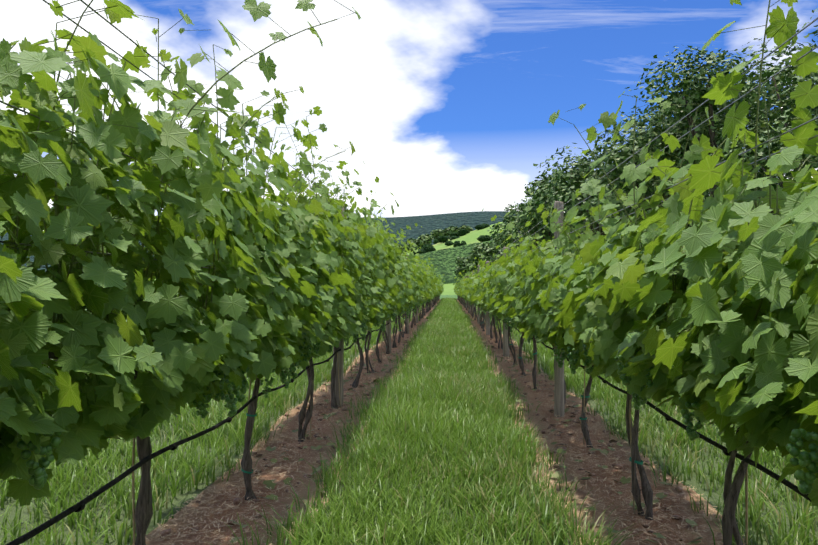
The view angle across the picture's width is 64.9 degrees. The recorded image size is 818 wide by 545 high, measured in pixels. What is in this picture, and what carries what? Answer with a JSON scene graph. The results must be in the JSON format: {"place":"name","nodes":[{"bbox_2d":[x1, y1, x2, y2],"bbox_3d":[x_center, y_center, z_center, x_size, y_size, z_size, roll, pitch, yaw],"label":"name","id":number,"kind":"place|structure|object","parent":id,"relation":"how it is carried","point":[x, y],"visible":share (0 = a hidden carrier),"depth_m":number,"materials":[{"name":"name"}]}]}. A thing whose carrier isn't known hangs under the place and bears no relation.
{"place":"outdoors","nodes":[
{"label":"outdoors","id":0,"kind":"place"},
{"bbox_2d":[8,0,417,322],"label":"vine shoots","id":1,"kind":"object","parent":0,"point":[58,316],"visible":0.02,"depth_m":2.27,"materials":[{"name":"green plant"}]},
{"bbox_2d":[0,0,363,386],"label":"vine petioles","id":2,"kind":"object","parent":1,"relation":"attached to","point":[27,247],"visible":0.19,"depth_m":2.26,"materials":[{"name":"green plant"}]},
{"bbox_2d":[0,211,515,271],"bbox_3d":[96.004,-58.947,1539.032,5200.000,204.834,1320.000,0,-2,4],"label":"ridge","id":3,"kind":"structure","parent":0,"point":[428,223],"depth_m":1334.49,"materials":[{"name":"green plant"}]},
{"bbox_2d":[153,222,515,294],"bbox_3d":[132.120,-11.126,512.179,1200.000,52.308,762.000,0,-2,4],"label":"meadow","id":4,"kind":"structure","parent":0,"point":[471,237],"depth_m":302.96,"materials":[{"name":"green plant"}]},
{"bbox_2d":[415,240,539,283],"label":"vineyard rows","id":5,"kind":"object","parent":4,"relation":"on","point":[444,261],"visible":0.04,"depth_m":238.02,"materials":[{"name":"green plant"}]},
{"bbox_2d":[401,215,570,254],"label":"meadow bushes","id":6,"kind":"object","parent":4,"relation":"on","point":[425,248],"visible":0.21,"depth_m":311.00,"materials":[{"name":"green plant"}]},
{"bbox_2d":[0,295,817,544],"bbox_3d":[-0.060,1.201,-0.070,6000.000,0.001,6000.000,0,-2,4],"label":"ground","id":7,"kind":"structure","parent":0,"point":[189,494],"depth_m":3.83,"materials":[{"name":"green plant"}]},
{"bbox_2d":[145,300,744,544],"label":"dirt strips","id":8,"kind":"object","parent":7,"relation":"on","point":[225,531],"visible":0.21,"depth_m":4.04,"materials":[{"name":"brown soil"}]},
{"bbox_2d":[48,295,751,544],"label":"grapevine trunks","id":9,"kind":"object","parent":8,"relation":"on","point":[143,514],"visible":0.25,"depth_m":3.43,"materials":[{"name":"brown wood"}]},
{"bbox_2d":[17,297,817,493],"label":"grape clusters","id":10,"kind":"object","parent":9,"relation":"hanging from","point":[39,476],"visible":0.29,"depth_m":2.52,"materials":[{"name":"green food"}]},
{"bbox_2d":[241,309,643,473],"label":"vine ties","id":11,"kind":"object","parent":9,"relation":"attached to","point":[580,418],"visible":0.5,"depth_m":3.65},
{"bbox_2d":[132,306,747,544],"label":"vine stakes","id":12,"kind":"object","parent":8,"relation":"in","point":[746,499],"visible":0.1,"depth_m":2.37,"materials":[{"name":"wood"}]},
{"bbox_2d":[146,353,744,544],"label":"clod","id":13,"kind":"object","parent":8,"relation":"on","point":[289,470],"visible":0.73,"depth_m":3.96,"materials":[{"name":"beige soil"}]},
{"bbox_2d":[160,337,734,544],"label":"fallen leaves","id":14,"kind":"object","parent":8,"relation":"on","point":[166,532],"visible":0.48,"depth_m":5.01,"materials":[{"name":"brown plant"}]},
{"bbox_2d":[333,200,563,416],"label":"trellis posts","id":15,"kind":"object","parent":7,"relation":"on","point":[558,392],"visible":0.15,"depth_m":6.54,"materials":[{"name":"grey wood"}]},
{"bbox_2d":[0,0,443,505],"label":"vine leaves","id":16,"kind":"object","parent":15,"relation":"attached to","point":[184,355],"visible":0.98,"depth_m":2.02,"materials":[{"name":"green plant"}]},
{"bbox_2d":[5,305,810,544],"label":"drip hose","id":17,"kind":"object","parent":15,"relation":"attached to","point":[79,506],"visible":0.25,"depth_m":2.30,"materials":[{"name":"black rubber"}]},
{"bbox_2d":[453,0,817,505],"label":"vine leaves","id":18,"kind":"object","parent":15,"relation":"attached to","point":[756,382],"visible":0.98,"depth_m":2.00,"materials":[{"name":"green plant"}]},
{"bbox_2d":[230,343,702,544],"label":"stones","id":19,"kind":"object","parent":7,"relation":"on","point":[287,480],"visible":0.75,"depth_m":4.63,"materials":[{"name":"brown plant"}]},
{"bbox_2d":[0,0,817,363],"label":"trellis wires","id":20,"kind":"object","parent":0,"point":[346,208],"visible":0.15,"depth_m":2.21,"materials":[{"name":"grey metal"}]},
{"bbox_2d":[0,0,817,230],"label":"sky","id":21,"kind":"structure","parent":0,"point":[450,104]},
{"bbox_2d":[454,8,817,278],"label":"tree line","id":22,"kind":"object","parent":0,"point":[554,186],"depth_m":54.52,"materials":[{"name":"green plant"}]},
{"bbox_2d":[494,0,810,335],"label":"vine shoots","id":23,"kind":"object","parent":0,"point":[723,250],"visible":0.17,"depth_m":2.43,"materials":[{"name":"green plant"}]},
{"bbox_2d":[530,0,817,331],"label":"vine petioles","id":24,"kind":"object","parent":23,"relation":"attached to","point":[699,162],"visible":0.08,"depth_m":2.39,"materials":[{"name":"green plant"}]}
]}

